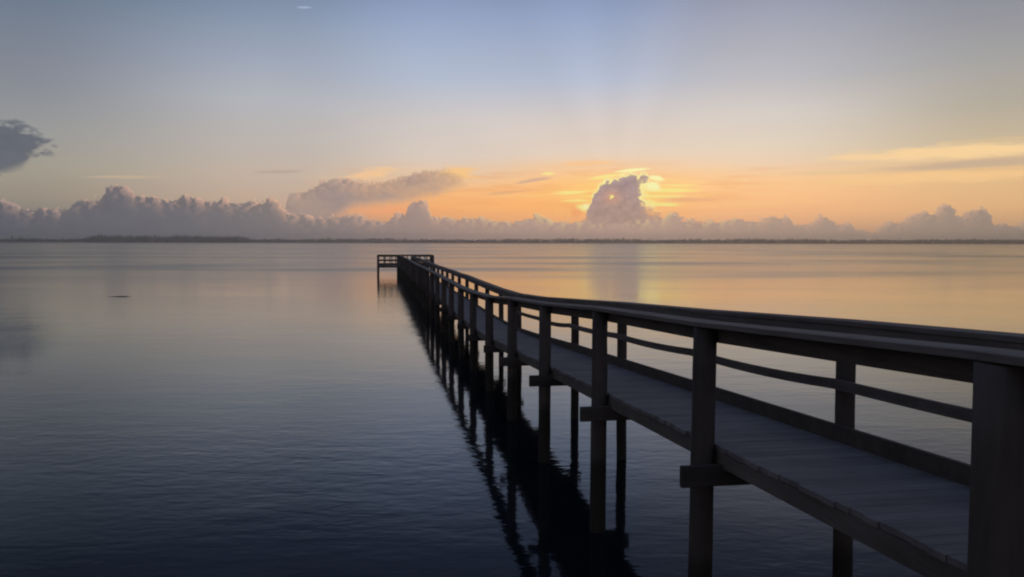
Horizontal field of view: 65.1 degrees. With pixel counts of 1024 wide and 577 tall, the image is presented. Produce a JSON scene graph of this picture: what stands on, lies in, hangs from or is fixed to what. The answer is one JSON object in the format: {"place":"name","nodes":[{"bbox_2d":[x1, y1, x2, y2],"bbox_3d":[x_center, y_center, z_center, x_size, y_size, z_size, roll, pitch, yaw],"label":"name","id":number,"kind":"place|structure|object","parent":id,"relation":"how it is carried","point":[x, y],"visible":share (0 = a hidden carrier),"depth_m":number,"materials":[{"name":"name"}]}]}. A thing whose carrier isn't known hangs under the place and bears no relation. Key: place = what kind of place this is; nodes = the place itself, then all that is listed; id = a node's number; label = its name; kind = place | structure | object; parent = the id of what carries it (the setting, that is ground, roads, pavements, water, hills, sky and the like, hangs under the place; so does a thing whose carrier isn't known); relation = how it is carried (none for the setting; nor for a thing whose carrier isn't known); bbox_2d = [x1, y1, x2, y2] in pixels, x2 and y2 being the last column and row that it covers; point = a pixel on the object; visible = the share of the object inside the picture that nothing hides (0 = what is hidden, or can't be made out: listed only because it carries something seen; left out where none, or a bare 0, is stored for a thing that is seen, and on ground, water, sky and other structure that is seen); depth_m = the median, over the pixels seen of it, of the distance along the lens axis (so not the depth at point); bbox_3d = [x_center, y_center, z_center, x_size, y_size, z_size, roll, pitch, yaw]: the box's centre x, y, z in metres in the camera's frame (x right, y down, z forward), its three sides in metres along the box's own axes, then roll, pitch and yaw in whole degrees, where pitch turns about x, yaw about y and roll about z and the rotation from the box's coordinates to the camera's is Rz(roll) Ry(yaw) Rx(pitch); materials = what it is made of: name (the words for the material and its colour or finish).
{"place":"outdoors","nodes":[
{"label":"outdoors","id":0,"kind":"place"},
{"bbox_2d":[0,242,1023,576],"bbox_3d":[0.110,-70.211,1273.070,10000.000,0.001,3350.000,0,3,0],"label":"water","id":1,"kind":"structure","parent":0,"point":[260,410],"depth_m":17.42,"materials":[{"name":"blue liquid"}]},
{"bbox_2d":[377,255,1023,576],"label":"pier","id":2,"kind":"structure","parent":1,"relation":"in","point":[924,513],"depth_m":6.65,"materials":[{"name":"brown wood"}]},
{"bbox_2d":[0,0,1023,242],"label":"sky","id":3,"kind":"structure","parent":0,"point":[839,120],"materials":[{"name":"blue"}]},
{"bbox_2d":[3,241,1023,243],"bbox_3d":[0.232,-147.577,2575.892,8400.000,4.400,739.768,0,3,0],"label":"shore","id":4,"kind":"structure","parent":0,"point":[529,242],"depth_m":2241.57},
{"bbox_2d":[83,234,253,242],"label":"woodland","id":5,"kind":"object","parent":4,"relation":"on","point":[170,239],"visible":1,"depth_m":2207.63,"materials":[{"name":"plant"}]},
{"bbox_2d":[0,237,1023,243],"bbox_3d":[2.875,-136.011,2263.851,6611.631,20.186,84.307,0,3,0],"label":"treeline","id":6,"kind":"object","parent":4,"relation":"on","point":[757,240],"visible":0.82,"depth_m":2255.52,"materials":[{"name":"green plant"}]}
]}

